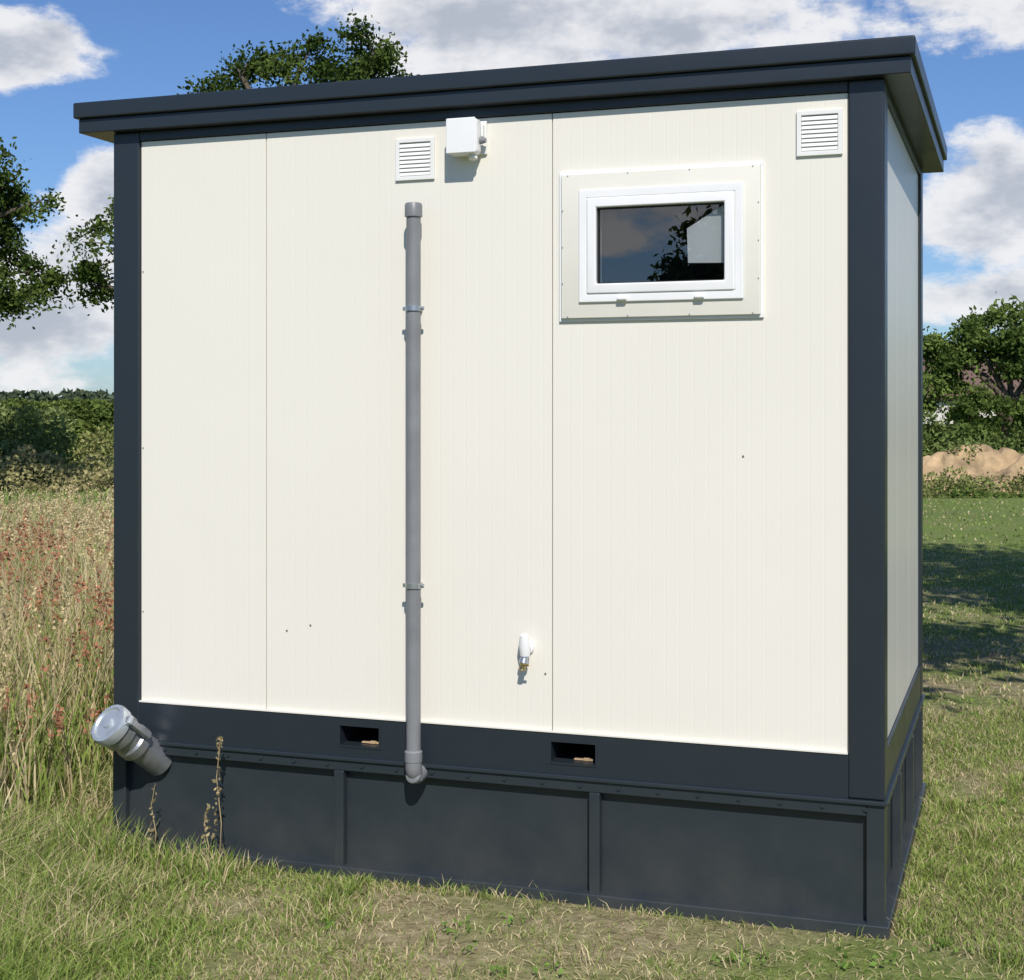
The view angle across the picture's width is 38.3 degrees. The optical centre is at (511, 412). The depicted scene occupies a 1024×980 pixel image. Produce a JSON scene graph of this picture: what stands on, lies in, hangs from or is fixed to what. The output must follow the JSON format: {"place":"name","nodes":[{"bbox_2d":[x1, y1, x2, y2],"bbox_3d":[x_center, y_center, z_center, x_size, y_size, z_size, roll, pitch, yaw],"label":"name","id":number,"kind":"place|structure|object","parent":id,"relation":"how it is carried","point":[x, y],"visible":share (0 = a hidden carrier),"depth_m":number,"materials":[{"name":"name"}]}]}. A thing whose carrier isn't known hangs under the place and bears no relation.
{"place":"outdoors","nodes":[
{"label":"outdoors","id":0,"kind":"place"},
{"bbox_2d":[0,479,113,850],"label":"tall grass","id":1,"kind":"structure","parent":0,"point":[56,623],"depth_m":7.50,"materials":[{"name":"plant"}]},
{"bbox_2d":[0,455,1023,979],"bbox_3d":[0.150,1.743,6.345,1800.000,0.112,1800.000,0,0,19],"label":"ground","id":2,"kind":"structure","parent":0,"point":[822,955],"depth_m":5.05,"materials":[{"name":"green plant"}]},
{"bbox_2d":[0,136,77,329],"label":"deciduous tree","id":3,"kind":"object","parent":2,"relation":"on","point":[14,198],"visible":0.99,"depth_m":29.92,"materials":[{"name":"green plant"}]},
{"bbox_2d":[0,401,78,485],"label":"shrubs","id":4,"kind":"object","parent":2,"relation":"on","point":[39,438],"visible":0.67,"depth_m":35.55,"materials":[{"name":"green plant"}]},
{"bbox_2d":[0,444,113,492],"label":"shrubs","id":5,"kind":"object","parent":2,"relation":"on","point":[100,478],"visible":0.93,"depth_m":33.05,"materials":[{"name":"green plant"}]},
{"bbox_2d":[0,397,113,449],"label":"hedge","id":6,"kind":"object","parent":2,"relation":"on","point":[91,414],"visible":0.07,"depth_m":59.03,"materials":[{"name":"green plant"}]},
{"bbox_2d":[0,424,113,474],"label":"shrubs","id":7,"kind":"object","parent":2,"relation":"on","point":[92,449],"visible":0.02,"depth_m":39.42,"materials":[{"name":"green plant"}]},
{"bbox_2d":[1,437,113,458],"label":"shrubs","id":8,"kind":"object","parent":2,"relation":"on","point":[73,449],"depth_m":43.40,"materials":[{"name":"green plant"}]},
{"bbox_2d":[146,783,156,849],"bbox_3d":[-1.395,1.587,5.724,0.047,0.305,0.033,0,0,39],"label":"dry weed","id":9,"kind":"object","parent":2,"relation":"on","point":[151,807],"visible":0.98,"depth_m":5.73,"materials":[{"name":"brown plant"}]},
{"bbox_2d":[201,804,210,864],"bbox_3d":[-1.159,1.607,5.583,0.038,0.266,0.034,0,0,0],"label":"dry weed","id":10,"kind":"object","parent":2,"relation":"on","point":[205,821],"visible":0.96,"depth_m":5.58,"materials":[{"name":"brown plant"}]},
{"bbox_2d":[211,736,222,867],"bbox_3d":[-1.121,1.484,5.612,0.049,0.512,0.041,0,0,-8],"label":"dry weed","id":11,"kind":"object","parent":2,"relation":"on","point":[220,738],"visible":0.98,"depth_m":5.61,"materials":[{"name":"brown plant"}]},
{"bbox_2d":[50,9,419,315],"bbox_3d":[-4.275,-3.164,30.013,9.759,10.022,5.234,0,0,-4],"label":"deciduous tree","id":12,"kind":"object","parent":2,"relation":"on","point":[382,59],"visible":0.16,"depth_m":29.76,"materials":[{"name":"green plant"}]},
{"bbox_2d":[73,35,946,939],"bbox_3d":[0.136,0.262,6.368,3.249,2.996,2.158,0,0,19],"label":"portable cabin","id":13,"kind":"object","parent":2,"relation":"on","point":[671,419],"visible":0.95,"depth_m":5.36,"materials":[{"name":"metal"}]},
{"bbox_2d":[90,705,171,775],"bbox_3d":[-1.474,1.285,5.763,0.333,0.305,0.200,0,0,-44],"label":"hose coupling","id":14,"kind":"object","parent":13,"relation":"attached to","point":[123,732],"visible":0.98,"depth_m":5.70,"materials":[{"name":"metal"}]},
{"bbox_2d":[403,202,426,783],"bbox_3d":[-0.352,0.298,5.423,0.084,2.132,0.118,0,0,19],"label":"drainpipe","id":15,"kind":"object","parent":13,"relation":"attached to","point":[415,768],"visible":1,"depth_m":5.38,"materials":[{"name":"grey plastic"}]},
{"bbox_2d":[395,137,434,180],"bbox_3d":[-0.360,-0.941,5.473,0.156,0.156,0.010,0,0,19],"label":"ventilation grille","id":16,"kind":"object","parent":13,"relation":"attached to","point":[414,158],"visible":1,"depth_m":5.47,"materials":[{"name":"plastic"}]},
{"bbox_2d":[446,117,486,160],"bbox_3d":[-0.163,-0.992,5.363,0.139,0.151,0.088,0,0,19],"label":"junction box","id":17,"kind":"object","parent":13,"relation":"attached to","point":[466,136],"visible":1,"depth_m":5.33,"materials":[{"name":"white plastic"}]},
{"bbox_2d":[519,633,533,670],"bbox_3d":[0.048,0.860,5.299,0.050,0.137,0.072,0,0,19],"label":"water tap","id":18,"kind":"object","parent":13,"relation":"attached to","point":[526,646],"visible":1,"depth_m":5.28,"materials":[{"name":"white plastic"}]},
{"bbox_2d":[579,182,743,302],"bbox_3d":[0.527,-0.590,5.175,0.587,0.400,0.084,0,0,19],"label":"window frame","id":19,"kind":"structure","parent":13,"relation":"in","point":[738,187],"depth_m":5.13,"materials":[{"name":"white plastic"}]},
{"bbox_2d":[797,108,842,156],"bbox_3d":[1.040,-0.947,4.988,0.154,0.154,0.010,0,0,19],"label":"ventilation grille","id":20,"kind":"object","parent":13,"relation":"attached to","point":[819,132],"visible":1,"depth_m":4.99,"materials":[{"name":"plastic"}]},
{"bbox_2d":[0,387,1023,424],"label":"distant trees","id":21,"kind":"object","parent":2,"relation":"on","point":[35,395],"visible":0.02,"depth_m":141.40,"materials":[{"name":"green plant"}]},
{"bbox_2d":[923,295,1023,444],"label":"deciduous tree","id":22,"kind":"object","parent":2,"relation":"on","point":[976,340],"visible":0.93,"depth_m":54.42,"materials":[{"name":"green plant"}]},
{"bbox_2d":[923,437,1023,494],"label":"sand mound","id":23,"kind":"object","parent":2,"relation":"on","point":[977,460],"visible":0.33,"depth_m":32.52,"materials":[{"name":"beige sand"}]},
{"bbox_2d":[923,410,1023,456],"bbox_3d":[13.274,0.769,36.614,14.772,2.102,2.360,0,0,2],"label":"shrubs","id":24,"kind":"object","parent":2,"relation":"on","point":[1006,441],"visible":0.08,"depth_m":36.35,"materials":[{"name":"green plant"}]},
{"bbox_2d":[923,465,1023,498],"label":"shrubs","id":25,"kind":"object","parent":2,"relation":"on","point":[968,489],"visible":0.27,"depth_m":30.75,"materials":[{"name":"green plant"}]},
{"bbox_2d":[0,0,1023,397],"label":"sky","id":26,"kind":"structure","parent":0,"point":[55,55],"materials":[{"name":"blue"}]},
{"bbox_2d":[923,397,995,424],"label":"walls","id":27,"kind":"structure","parent":0,"point":[940,414],"depth_m":72.12,"materials":[{"name":"white"}]},
{"bbox_2d":[923,359,1021,396],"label":"roof","id":28,"kind":"structure","parent":27,"relation":"on","point":[1015,382],"depth_m":72.56,"materials":[{"name":"tile"}]}
]}

